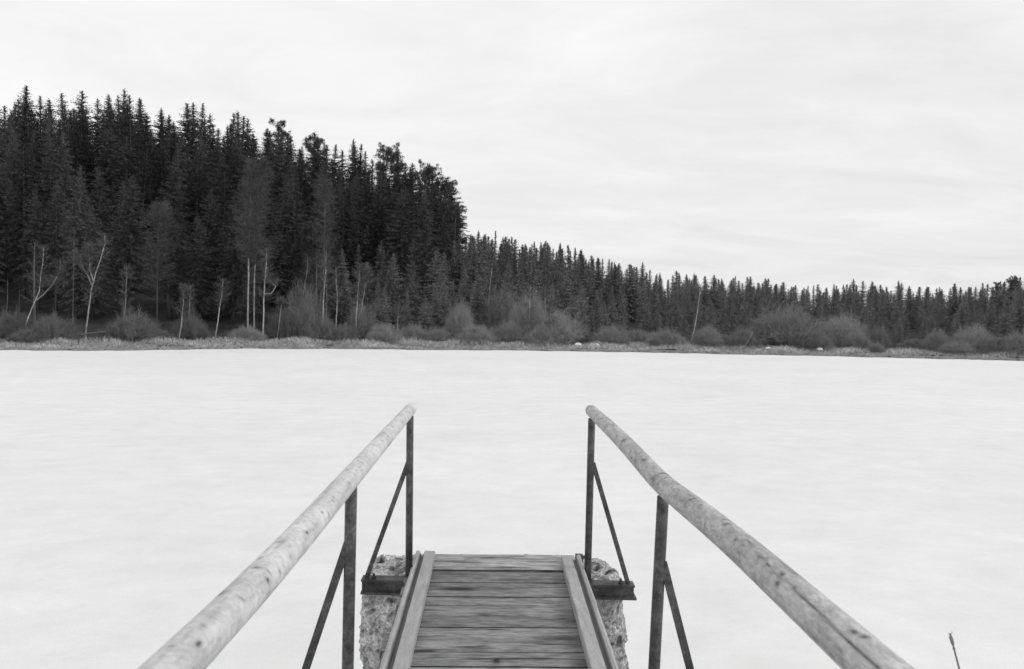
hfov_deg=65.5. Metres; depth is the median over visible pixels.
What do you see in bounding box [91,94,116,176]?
spruce tree
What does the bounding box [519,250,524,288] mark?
young spruce
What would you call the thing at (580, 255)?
young spruce
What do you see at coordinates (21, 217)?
spruce tree
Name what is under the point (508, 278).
young spruce
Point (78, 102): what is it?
spruce tree
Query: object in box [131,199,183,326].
larch tree
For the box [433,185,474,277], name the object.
spruce tree
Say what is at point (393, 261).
young spruce
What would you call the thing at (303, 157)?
spruce tree
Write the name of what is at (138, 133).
spruce tree
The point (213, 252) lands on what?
spruce tree
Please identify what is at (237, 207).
spruce tree
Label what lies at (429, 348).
shore bank
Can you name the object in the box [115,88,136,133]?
spruce tree
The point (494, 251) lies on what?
young spruce
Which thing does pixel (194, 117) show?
spruce tree
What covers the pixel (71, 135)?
spruce tree
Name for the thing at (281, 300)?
birch tree
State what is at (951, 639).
plant stalk
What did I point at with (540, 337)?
willow bush
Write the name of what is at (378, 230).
spruce tree
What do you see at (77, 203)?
spruce tree
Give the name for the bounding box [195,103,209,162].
spruce tree
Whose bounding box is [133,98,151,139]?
spruce tree
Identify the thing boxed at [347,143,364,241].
spruce tree
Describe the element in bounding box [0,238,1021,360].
ground
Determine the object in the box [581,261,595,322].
young spruce
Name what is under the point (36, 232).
spruce tree
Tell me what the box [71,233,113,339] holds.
birch tree
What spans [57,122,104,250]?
spruce tree
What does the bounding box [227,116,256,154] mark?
spruce tree
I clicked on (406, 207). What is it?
spruce tree
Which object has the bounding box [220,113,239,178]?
spruce tree
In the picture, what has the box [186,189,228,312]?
spruce tree
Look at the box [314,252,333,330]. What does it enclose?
birch tree
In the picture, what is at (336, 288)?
birch tree
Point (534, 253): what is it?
young spruce
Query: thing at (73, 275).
bare tree
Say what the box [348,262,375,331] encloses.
birch tree
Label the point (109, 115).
spruce tree
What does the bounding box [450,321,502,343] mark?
willow bush
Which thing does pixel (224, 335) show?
willow bush
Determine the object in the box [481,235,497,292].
young spruce
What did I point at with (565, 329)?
willow bush
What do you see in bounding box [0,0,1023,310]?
sky
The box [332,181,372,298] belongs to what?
spruce tree
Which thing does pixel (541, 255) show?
young spruce
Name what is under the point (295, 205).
spruce tree
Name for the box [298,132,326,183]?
pine tree
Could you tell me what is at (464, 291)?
young spruce
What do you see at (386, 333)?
willow bush
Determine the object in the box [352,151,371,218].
spruce tree
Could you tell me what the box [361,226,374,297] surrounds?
young spruce
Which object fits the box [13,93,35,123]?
spruce tree
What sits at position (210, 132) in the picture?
spruce tree
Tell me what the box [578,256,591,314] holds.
young spruce
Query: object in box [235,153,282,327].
larch tree
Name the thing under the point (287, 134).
spruce tree
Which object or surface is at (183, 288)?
birch tree
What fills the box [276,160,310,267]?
spruce tree
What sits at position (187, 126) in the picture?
spruce tree
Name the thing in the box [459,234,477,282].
young spruce
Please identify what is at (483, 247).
young spruce
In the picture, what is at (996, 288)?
pine tree
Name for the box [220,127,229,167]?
spruce tree
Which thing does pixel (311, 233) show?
spruce tree
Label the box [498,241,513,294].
young spruce
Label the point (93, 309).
spruce tree
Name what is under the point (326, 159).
spruce tree
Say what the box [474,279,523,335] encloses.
willow bush
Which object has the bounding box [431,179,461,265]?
pine tree
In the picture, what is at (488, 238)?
young spruce
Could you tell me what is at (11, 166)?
spruce tree
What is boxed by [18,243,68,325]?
birch tree
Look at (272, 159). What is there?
spruce tree
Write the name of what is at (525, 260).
young spruce
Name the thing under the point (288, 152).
spruce tree
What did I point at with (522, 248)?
young spruce
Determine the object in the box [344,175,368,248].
spruce tree
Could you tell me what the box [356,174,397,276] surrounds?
spruce tree
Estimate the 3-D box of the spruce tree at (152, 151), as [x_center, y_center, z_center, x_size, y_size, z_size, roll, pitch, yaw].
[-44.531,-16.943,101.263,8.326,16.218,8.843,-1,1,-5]
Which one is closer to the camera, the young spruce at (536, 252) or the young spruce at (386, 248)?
the young spruce at (386, 248)
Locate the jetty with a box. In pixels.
[138,403,914,668]
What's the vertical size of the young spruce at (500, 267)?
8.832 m
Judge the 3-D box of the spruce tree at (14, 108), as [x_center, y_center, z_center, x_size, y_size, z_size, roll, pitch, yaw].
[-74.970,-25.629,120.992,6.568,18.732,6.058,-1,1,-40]
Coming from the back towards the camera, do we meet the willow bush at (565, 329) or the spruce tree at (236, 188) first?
the spruce tree at (236, 188)
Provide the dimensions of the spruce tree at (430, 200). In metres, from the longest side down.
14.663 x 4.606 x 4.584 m
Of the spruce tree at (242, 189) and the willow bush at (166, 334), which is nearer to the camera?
the willow bush at (166, 334)
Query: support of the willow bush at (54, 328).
on the ground
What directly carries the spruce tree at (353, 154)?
on the ground
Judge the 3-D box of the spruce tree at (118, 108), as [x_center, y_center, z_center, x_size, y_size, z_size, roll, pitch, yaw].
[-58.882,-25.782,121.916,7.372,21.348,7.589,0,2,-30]
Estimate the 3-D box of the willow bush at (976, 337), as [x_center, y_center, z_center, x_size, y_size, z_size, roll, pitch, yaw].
[37.255,0.401,64.258,4.048,3.370,3.438,1,2,6]
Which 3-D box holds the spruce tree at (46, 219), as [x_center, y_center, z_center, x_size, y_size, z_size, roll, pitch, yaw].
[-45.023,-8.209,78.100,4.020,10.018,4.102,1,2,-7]
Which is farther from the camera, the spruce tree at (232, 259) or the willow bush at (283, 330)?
the spruce tree at (232, 259)
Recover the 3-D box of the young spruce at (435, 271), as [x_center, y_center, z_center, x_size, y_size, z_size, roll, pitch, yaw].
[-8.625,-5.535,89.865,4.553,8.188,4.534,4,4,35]
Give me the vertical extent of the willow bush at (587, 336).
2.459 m
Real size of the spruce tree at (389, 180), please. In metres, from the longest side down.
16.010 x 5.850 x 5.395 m
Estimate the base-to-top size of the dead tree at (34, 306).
7.599 m
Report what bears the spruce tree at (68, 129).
on the ground
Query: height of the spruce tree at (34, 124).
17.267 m
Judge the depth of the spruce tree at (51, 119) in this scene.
99.94 m
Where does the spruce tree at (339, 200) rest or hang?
on the ground
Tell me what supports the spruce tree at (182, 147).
on the ground
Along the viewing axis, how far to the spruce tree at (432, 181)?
120.52 m
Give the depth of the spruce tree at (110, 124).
108.07 m
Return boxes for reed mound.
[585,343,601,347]
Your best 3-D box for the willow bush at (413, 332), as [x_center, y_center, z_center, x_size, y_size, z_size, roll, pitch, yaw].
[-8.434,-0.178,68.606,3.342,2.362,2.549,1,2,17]
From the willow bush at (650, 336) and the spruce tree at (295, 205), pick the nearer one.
the willow bush at (650, 336)
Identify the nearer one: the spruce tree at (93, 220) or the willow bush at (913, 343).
the willow bush at (913, 343)
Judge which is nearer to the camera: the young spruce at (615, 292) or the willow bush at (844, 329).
the willow bush at (844, 329)
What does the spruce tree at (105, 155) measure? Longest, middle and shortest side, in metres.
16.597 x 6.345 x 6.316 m
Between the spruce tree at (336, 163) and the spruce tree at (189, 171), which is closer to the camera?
the spruce tree at (189, 171)
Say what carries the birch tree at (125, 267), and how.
on the ground
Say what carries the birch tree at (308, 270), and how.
on the ground
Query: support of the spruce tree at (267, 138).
on the ground
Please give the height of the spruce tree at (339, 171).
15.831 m
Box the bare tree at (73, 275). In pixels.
[66,227,84,333]
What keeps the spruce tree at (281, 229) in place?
on the ground
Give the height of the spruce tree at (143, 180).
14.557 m
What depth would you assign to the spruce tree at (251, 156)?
99.47 m
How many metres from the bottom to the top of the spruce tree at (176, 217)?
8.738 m
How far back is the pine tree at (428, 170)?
114.76 m
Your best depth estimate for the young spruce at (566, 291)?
93.85 m
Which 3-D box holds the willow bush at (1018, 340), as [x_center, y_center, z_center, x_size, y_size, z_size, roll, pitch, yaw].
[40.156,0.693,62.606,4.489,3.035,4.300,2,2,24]
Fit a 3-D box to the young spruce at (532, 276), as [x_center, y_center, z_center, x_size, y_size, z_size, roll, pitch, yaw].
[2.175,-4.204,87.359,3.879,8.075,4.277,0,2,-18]
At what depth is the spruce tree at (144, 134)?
121.46 m
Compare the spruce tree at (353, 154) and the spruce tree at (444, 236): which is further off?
the spruce tree at (353, 154)
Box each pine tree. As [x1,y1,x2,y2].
[262,118,290,167]
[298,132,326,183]
[373,142,399,197]
[377,146,404,227]
[394,169,427,232]
[415,159,444,216]
[424,172,454,245]
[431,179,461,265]
[445,198,468,259]
[989,282,1001,307]
[1005,275,1020,302]
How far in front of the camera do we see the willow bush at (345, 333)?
66.67 m
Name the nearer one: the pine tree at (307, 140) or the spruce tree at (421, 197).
the spruce tree at (421, 197)
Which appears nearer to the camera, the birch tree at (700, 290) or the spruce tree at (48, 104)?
the birch tree at (700, 290)
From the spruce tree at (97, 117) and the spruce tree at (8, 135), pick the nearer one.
the spruce tree at (8, 135)
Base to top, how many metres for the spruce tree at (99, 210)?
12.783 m
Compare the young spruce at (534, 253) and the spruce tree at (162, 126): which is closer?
the young spruce at (534, 253)
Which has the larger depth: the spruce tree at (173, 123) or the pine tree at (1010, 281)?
the spruce tree at (173, 123)
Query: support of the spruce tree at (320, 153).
on the ground
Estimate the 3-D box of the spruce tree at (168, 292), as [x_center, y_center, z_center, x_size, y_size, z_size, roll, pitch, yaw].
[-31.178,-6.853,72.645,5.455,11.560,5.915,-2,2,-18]
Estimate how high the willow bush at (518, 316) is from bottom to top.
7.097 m
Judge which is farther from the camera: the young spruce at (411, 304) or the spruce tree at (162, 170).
the spruce tree at (162, 170)
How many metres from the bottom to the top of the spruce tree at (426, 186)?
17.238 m
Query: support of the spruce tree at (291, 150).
on the ground
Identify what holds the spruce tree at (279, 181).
on the ground
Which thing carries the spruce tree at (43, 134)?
on the ground
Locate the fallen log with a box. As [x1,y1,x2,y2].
[78,331,105,342]
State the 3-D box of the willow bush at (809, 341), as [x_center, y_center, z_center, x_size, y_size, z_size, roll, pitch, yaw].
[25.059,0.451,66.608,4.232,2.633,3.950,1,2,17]
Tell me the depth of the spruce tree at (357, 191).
99.13 m
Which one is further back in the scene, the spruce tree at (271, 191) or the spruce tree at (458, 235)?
the spruce tree at (458, 235)
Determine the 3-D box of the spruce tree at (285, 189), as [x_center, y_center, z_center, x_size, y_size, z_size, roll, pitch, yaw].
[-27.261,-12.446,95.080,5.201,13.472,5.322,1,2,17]
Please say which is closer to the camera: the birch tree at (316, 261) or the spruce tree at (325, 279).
the birch tree at (316, 261)
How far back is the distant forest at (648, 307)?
100.72 m
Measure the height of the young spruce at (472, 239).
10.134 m
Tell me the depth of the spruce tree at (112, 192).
88.60 m
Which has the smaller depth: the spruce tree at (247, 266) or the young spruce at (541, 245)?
the spruce tree at (247, 266)
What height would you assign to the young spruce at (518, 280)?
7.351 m
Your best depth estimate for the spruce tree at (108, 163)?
97.99 m
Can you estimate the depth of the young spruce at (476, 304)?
74.56 m
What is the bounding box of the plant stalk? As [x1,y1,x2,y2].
[948,632,959,668]
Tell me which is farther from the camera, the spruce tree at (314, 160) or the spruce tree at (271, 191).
the spruce tree at (314, 160)
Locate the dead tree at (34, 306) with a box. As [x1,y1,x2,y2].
[23,240,39,328]
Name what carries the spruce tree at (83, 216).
on the ground
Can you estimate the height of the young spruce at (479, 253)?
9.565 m
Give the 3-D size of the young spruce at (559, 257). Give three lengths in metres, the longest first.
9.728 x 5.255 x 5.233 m
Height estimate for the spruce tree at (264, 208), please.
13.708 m
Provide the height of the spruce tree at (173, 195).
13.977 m
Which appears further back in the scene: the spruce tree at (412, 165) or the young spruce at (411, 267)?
the spruce tree at (412, 165)
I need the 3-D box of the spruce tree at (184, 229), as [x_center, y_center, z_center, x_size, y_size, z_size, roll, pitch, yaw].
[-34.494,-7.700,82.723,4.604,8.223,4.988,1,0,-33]
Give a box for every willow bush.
[0,303,37,338]
[1,326,51,342]
[26,310,84,341]
[88,328,126,340]
[102,305,164,341]
[152,329,177,340]
[168,307,209,339]
[191,328,219,339]
[217,329,235,338]
[227,322,266,340]
[261,311,299,338]
[278,274,332,338]
[298,308,341,340]
[328,322,360,340]
[344,296,379,339]
[362,320,403,342]
[398,322,428,339]
[421,325,455,340]
[440,300,475,338]
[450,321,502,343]
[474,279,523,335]
[492,319,527,343]
[505,282,548,335]
[520,324,564,344]
[531,305,588,343]
[568,322,593,343]
[590,321,635,344]
[627,327,649,343]
[643,330,655,337]
[645,326,688,346]
[688,325,724,345]
[720,332,735,344]
[723,326,765,346]
[737,301,830,346]
[787,328,837,350]
[809,310,871,347]
[839,331,874,348]
[865,341,885,351]
[867,326,891,348]
[898,337,931,349]
[922,327,952,349]
[936,339,980,354]
[949,322,991,351]
[973,332,1023,354]
[975,347,1002,354]
[999,326,1023,355]
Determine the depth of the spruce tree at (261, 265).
82.81 m
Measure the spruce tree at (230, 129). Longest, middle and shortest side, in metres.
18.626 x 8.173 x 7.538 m
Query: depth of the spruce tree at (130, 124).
97.31 m
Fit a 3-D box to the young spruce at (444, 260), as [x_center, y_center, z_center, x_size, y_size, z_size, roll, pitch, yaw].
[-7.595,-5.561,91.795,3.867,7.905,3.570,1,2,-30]
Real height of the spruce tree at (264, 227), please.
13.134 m
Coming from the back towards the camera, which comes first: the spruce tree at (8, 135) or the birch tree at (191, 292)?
the spruce tree at (8, 135)
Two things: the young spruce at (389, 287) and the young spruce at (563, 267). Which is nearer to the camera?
the young spruce at (389, 287)
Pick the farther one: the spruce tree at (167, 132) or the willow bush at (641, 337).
the spruce tree at (167, 132)
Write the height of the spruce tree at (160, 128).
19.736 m
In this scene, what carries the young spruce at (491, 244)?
on the ground
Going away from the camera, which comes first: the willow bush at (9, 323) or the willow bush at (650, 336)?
the willow bush at (9, 323)
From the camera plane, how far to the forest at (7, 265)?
71.58 m
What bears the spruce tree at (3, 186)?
on the ground
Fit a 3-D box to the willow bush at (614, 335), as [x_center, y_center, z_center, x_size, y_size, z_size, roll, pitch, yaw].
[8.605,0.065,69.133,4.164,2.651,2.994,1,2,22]
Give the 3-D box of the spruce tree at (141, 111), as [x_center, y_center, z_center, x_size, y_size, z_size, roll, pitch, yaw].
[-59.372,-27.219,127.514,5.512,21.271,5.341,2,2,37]
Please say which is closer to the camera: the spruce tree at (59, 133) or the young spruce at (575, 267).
the spruce tree at (59, 133)
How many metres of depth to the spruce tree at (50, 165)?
90.97 m
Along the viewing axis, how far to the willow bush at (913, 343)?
65.69 m
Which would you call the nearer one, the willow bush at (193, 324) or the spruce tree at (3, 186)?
the willow bush at (193, 324)
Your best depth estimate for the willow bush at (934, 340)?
65.62 m
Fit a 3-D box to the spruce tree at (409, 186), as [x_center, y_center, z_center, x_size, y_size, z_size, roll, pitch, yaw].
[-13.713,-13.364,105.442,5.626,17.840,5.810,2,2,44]
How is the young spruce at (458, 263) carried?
on the ground
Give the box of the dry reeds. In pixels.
[0,335,1023,359]
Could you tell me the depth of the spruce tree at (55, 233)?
72.83 m
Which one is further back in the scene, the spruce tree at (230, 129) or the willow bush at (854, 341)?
the spruce tree at (230, 129)
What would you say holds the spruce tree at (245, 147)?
on the ground
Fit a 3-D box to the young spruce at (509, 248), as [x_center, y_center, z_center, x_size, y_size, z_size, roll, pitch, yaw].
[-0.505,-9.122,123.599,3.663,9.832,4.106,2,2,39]
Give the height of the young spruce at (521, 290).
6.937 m
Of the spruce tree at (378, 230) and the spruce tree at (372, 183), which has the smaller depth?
the spruce tree at (378, 230)
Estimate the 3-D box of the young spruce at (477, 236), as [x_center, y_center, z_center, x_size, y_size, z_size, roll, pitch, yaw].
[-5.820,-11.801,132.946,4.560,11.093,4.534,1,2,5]
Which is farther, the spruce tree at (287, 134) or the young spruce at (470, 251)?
the spruce tree at (287, 134)
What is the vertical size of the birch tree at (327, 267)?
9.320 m
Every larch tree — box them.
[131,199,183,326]
[225,157,277,325]
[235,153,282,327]
[298,173,348,313]
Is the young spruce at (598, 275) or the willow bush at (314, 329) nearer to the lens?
the willow bush at (314, 329)
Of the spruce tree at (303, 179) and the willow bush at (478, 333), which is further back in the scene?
the spruce tree at (303, 179)
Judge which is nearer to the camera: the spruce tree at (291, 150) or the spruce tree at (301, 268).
the spruce tree at (301, 268)
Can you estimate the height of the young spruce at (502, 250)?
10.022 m
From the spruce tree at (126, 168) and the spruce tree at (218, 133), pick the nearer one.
the spruce tree at (126, 168)
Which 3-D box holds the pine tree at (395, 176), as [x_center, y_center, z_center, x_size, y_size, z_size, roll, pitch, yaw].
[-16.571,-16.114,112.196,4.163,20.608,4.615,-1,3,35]
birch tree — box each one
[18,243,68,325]
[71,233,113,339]
[114,263,136,322]
[170,281,192,338]
[182,283,196,317]
[212,276,234,335]
[255,246,282,337]
[274,296,288,337]
[295,257,310,333]
[307,256,321,301]
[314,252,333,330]
[317,237,340,316]
[326,265,347,334]
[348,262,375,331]
[392,301,408,339]
[483,258,497,298]
[517,284,539,332]
[540,283,548,318]
[543,304,558,330]
[687,283,706,342]
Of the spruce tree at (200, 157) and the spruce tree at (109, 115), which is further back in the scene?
the spruce tree at (109, 115)
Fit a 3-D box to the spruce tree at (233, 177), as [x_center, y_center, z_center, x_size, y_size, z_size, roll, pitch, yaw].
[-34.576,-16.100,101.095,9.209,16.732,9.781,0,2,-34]
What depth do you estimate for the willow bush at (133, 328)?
60.03 m
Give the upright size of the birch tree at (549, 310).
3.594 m
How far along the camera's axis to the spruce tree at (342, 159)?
128.87 m
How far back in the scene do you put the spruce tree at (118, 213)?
81.39 m
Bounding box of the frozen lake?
[0,348,1023,668]
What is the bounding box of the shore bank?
[0,339,1023,360]
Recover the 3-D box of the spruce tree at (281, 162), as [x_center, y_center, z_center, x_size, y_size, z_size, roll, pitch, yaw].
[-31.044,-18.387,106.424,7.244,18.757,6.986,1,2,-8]
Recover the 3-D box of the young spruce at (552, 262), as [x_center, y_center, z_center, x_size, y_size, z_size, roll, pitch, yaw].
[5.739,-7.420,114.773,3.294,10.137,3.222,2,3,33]
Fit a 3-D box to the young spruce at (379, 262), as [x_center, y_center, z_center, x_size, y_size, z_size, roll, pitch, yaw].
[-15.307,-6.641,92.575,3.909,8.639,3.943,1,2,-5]
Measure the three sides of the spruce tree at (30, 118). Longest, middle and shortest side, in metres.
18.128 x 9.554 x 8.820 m
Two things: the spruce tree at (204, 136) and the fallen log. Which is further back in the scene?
the spruce tree at (204, 136)
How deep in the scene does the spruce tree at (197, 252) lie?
73.26 m
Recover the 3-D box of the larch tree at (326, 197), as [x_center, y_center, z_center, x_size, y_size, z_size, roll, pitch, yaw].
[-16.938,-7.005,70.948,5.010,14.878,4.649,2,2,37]
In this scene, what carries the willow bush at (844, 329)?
on the ground
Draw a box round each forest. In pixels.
[0,216,1023,314]
[312,239,1023,345]
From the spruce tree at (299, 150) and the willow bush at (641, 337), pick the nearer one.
the willow bush at (641, 337)
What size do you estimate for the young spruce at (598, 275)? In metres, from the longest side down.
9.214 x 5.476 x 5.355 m
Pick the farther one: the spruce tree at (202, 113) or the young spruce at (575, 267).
the spruce tree at (202, 113)
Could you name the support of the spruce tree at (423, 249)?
on the ground
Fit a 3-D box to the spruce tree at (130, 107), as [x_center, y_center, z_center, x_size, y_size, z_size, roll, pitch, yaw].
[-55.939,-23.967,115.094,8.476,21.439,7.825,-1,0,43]
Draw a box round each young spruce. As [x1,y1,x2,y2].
[349,244,366,305]
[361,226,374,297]
[363,240,388,302]
[370,225,397,296]
[373,253,408,322]
[374,252,387,314]
[381,261,399,324]
[395,262,432,320]
[396,274,425,329]
[401,240,423,312]
[417,249,451,316]
[432,253,458,314]
[446,240,460,300]
[447,240,471,308]
[456,236,476,288]
[456,253,487,311]
[457,266,469,309]
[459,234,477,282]
[460,242,482,294]
[467,280,489,330]
[472,241,491,298]
[474,231,482,252]
[475,234,490,282]
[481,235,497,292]
[482,262,513,312]
[487,236,498,260]
[488,240,497,278]
[489,246,501,299]
[493,230,497,257]
[495,244,503,272]
[496,236,516,282]
[496,249,504,284]
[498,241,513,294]
[499,262,518,302]
[508,245,512,273]
[510,239,518,289]
[510,248,518,297]
[512,267,520,308]
[515,244,527,284]
[515,246,535,296]
[517,273,527,306]
[519,247,543,307]
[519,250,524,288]
[522,260,542,322]
[532,242,537,289]
[533,247,542,276]
[533,263,558,309]
[537,244,558,301]
[537,248,544,269]
[538,242,544,269]
[541,253,554,301]
[545,258,568,311]
[548,248,557,288]
[551,249,568,303]
[556,266,576,321]
[558,248,568,307]
[561,245,572,298]
[566,248,581,297]
[572,249,584,268]
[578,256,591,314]
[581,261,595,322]
[589,258,609,319]
[602,264,632,324]
[608,262,617,311]
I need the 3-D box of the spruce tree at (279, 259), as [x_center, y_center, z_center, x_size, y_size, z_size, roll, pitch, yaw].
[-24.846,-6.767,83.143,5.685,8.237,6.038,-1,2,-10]
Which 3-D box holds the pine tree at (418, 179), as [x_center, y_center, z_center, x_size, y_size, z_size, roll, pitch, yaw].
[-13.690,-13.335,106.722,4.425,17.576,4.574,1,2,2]
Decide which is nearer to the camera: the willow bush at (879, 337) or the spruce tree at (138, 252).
the willow bush at (879, 337)
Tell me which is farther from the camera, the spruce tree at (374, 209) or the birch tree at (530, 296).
the spruce tree at (374, 209)
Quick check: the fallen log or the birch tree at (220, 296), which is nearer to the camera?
the fallen log
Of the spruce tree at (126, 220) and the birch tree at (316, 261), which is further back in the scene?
the spruce tree at (126, 220)
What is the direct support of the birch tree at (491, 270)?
on the ground
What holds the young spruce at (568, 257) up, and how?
on the ground
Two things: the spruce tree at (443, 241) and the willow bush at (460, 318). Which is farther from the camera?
the spruce tree at (443, 241)
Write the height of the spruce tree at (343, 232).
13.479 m
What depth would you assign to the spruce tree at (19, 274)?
80.39 m
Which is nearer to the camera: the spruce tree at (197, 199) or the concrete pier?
the concrete pier
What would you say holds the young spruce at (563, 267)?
on the ground
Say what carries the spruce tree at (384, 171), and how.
on the ground
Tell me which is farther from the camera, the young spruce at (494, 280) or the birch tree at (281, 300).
the young spruce at (494, 280)
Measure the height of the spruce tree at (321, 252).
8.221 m
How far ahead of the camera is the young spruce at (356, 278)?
91.28 m
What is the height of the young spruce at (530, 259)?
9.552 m
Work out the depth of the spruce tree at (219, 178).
99.20 m
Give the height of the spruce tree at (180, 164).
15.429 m
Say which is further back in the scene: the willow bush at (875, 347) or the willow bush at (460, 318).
the willow bush at (460, 318)
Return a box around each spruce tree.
[0,105,13,149]
[0,114,22,182]
[0,115,35,253]
[0,132,39,262]
[0,144,50,296]
[0,163,18,283]
[0,170,15,265]
[3,98,42,212]
[3,192,45,284]
[12,104,24,141]
[12,130,47,245]
[12,189,65,309]
[13,85,42,155]
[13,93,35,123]
[19,118,49,244]
[21,109,45,189]
[31,181,72,310]
[31,201,70,298]
[33,96,48,135]
[33,135,73,258]
[34,113,73,241]
[38,105,61,166]
[38,122,52,201]
[40,125,45,151]
[41,120,73,254]
[42,98,56,131]
[42,127,75,224]
[44,127,80,208]
[45,131,76,254]
[46,93,89,175]
[48,164,110,318]
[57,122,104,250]
[59,183,110,282]
[62,206,120,317]
[64,91,100,200]
[64,218,110,296]
[66,112,74,137]
[69,106,101,214]
[71,103,92,183]
[82,168,118,284]
[83,127,123,237]
[88,98,108,168]
[89,109,124,189]
[90,123,117,202]
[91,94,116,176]
[92,128,116,216]
[94,103,120,172]
[95,136,162,265]
[96,103,140,234]
[97,175,156,309]
[101,183,118,277]
[103,182,141,293]
[106,95,123,140]
[107,119,149,221]
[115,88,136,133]
[116,218,145,276]
[117,95,143,176]
[118,113,159,240]
[132,149,164,269]
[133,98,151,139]
[134,97,148,127]
[135,121,145,159]
[136,121,156,165]
[138,137,171,259]
[141,197,198,319]
[144,157,195,268]
[146,137,174,250]
[149,108,170,174]
[153,221,202,304]
[154,115,170,149]
[155,130,176,179]
[156,114,179,203]
[160,221,199,295]
[162,103,216,199]
[163,208,189,270]
[169,142,192,232]
[171,122,177,153]
[171,133,194,201]
[172,215,228,320]
[174,102,207,192]
[174,160,217,268]
[177,154,206,241]
[182,117,215,217]
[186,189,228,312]
[188,136,220,246]
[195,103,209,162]
[201,221,222,296]
[203,157,234,259]
[205,138,230,205]
[205,195,250,323]
[206,113,222,195]
[208,129,225,175]
[209,203,259,317]
[211,124,242,198]
[214,139,265,239]
[218,162,254,265]
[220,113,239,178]
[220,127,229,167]
[224,110,249,161]
[226,159,243,226]
[226,204,269,319]
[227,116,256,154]
[228,204,276,328]
[232,151,263,248]
[238,118,260,169]
[240,132,267,246]
[240,211,272,295]
[242,163,273,248]
[255,178,274,282]
[259,128,276,184]
[260,141,275,182]
[260,232,297,306]
[262,201,301,288]
[263,127,297,233]
[264,144,277,233]
[264,168,284,247]
[265,174,306,269]
[266,169,284,265]
[270,175,311,288]
[273,132,296,215]
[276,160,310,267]
[277,234,298,304]
[280,136,309,218]
[281,136,297,186]
[286,247,314,308]
[290,228,308,282]
[294,147,309,194]
[294,151,314,249]
[294,225,337,305]
[296,146,306,171]
[299,131,332,235]
[301,187,336,290]
[303,165,337,268]
[305,144,340,237]
[308,138,325,178]
[312,243,340,312]
[315,236,352,325]
[316,237,329,276]
[327,145,348,232]
[327,166,352,247]
[327,183,345,255]
[332,150,350,198]
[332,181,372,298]
[334,190,357,280]
[342,145,366,191]
[343,139,360,197]
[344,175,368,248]
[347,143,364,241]
[347,171,371,277]
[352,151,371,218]
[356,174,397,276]
[359,159,384,259]
[360,173,373,226]
[360,194,405,300]
[363,182,391,259]
[365,189,422,302]
[379,153,388,196]
[381,147,417,246]
[382,177,392,232]
[388,187,423,286]
[391,167,418,262]
[407,193,450,306]
[408,182,435,281]
[409,163,421,203]
[415,175,448,284]
[425,173,434,201]
[426,194,437,271]
[429,204,460,283]
[431,192,453,282]
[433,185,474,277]
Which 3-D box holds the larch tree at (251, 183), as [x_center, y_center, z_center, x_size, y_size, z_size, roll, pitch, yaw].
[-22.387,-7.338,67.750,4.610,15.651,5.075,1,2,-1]
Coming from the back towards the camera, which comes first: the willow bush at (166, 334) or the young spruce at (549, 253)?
the young spruce at (549, 253)
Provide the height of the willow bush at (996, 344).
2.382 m
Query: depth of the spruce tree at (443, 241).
100.75 m
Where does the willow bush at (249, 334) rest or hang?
on the ground
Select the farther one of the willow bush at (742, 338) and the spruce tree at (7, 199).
the spruce tree at (7, 199)
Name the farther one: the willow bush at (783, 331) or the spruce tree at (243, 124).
the spruce tree at (243, 124)
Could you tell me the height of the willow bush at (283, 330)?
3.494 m
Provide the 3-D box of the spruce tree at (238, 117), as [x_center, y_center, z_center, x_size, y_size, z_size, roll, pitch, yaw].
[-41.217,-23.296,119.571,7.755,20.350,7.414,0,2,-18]
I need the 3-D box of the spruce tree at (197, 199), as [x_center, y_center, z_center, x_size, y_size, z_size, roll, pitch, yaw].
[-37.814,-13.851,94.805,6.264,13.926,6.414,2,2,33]
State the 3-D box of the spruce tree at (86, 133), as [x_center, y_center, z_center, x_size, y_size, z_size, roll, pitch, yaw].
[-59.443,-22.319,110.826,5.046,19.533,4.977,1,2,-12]
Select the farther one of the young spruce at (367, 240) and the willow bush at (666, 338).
the young spruce at (367, 240)
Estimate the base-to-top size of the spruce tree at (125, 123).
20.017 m
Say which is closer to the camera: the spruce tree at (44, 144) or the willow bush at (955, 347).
the willow bush at (955, 347)
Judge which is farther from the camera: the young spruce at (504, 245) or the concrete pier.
the young spruce at (504, 245)
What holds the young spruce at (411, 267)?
on the ground
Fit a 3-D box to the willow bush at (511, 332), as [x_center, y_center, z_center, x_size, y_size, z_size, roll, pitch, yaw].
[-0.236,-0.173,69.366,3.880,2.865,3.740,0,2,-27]
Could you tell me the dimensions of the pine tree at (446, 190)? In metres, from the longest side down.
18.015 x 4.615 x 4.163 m
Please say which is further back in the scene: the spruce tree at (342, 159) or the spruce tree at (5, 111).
the spruce tree at (342, 159)
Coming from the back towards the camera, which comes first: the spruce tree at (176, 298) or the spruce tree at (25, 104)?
the spruce tree at (25, 104)
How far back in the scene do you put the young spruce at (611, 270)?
108.23 m
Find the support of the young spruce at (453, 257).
on the ground
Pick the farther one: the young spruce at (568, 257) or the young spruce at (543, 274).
the young spruce at (568, 257)
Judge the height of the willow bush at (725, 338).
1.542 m
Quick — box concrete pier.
[358,554,629,668]
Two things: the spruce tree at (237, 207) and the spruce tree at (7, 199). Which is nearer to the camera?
the spruce tree at (237, 207)
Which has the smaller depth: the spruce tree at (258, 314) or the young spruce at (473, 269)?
the spruce tree at (258, 314)
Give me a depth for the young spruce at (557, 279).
99.88 m
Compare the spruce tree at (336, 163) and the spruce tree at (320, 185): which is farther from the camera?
the spruce tree at (336, 163)
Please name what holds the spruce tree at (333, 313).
on the ground
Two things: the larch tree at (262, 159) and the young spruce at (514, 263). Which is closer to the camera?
the larch tree at (262, 159)
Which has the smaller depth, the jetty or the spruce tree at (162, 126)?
the jetty
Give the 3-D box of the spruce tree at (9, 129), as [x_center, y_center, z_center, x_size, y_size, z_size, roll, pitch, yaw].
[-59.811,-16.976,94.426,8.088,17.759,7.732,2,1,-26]

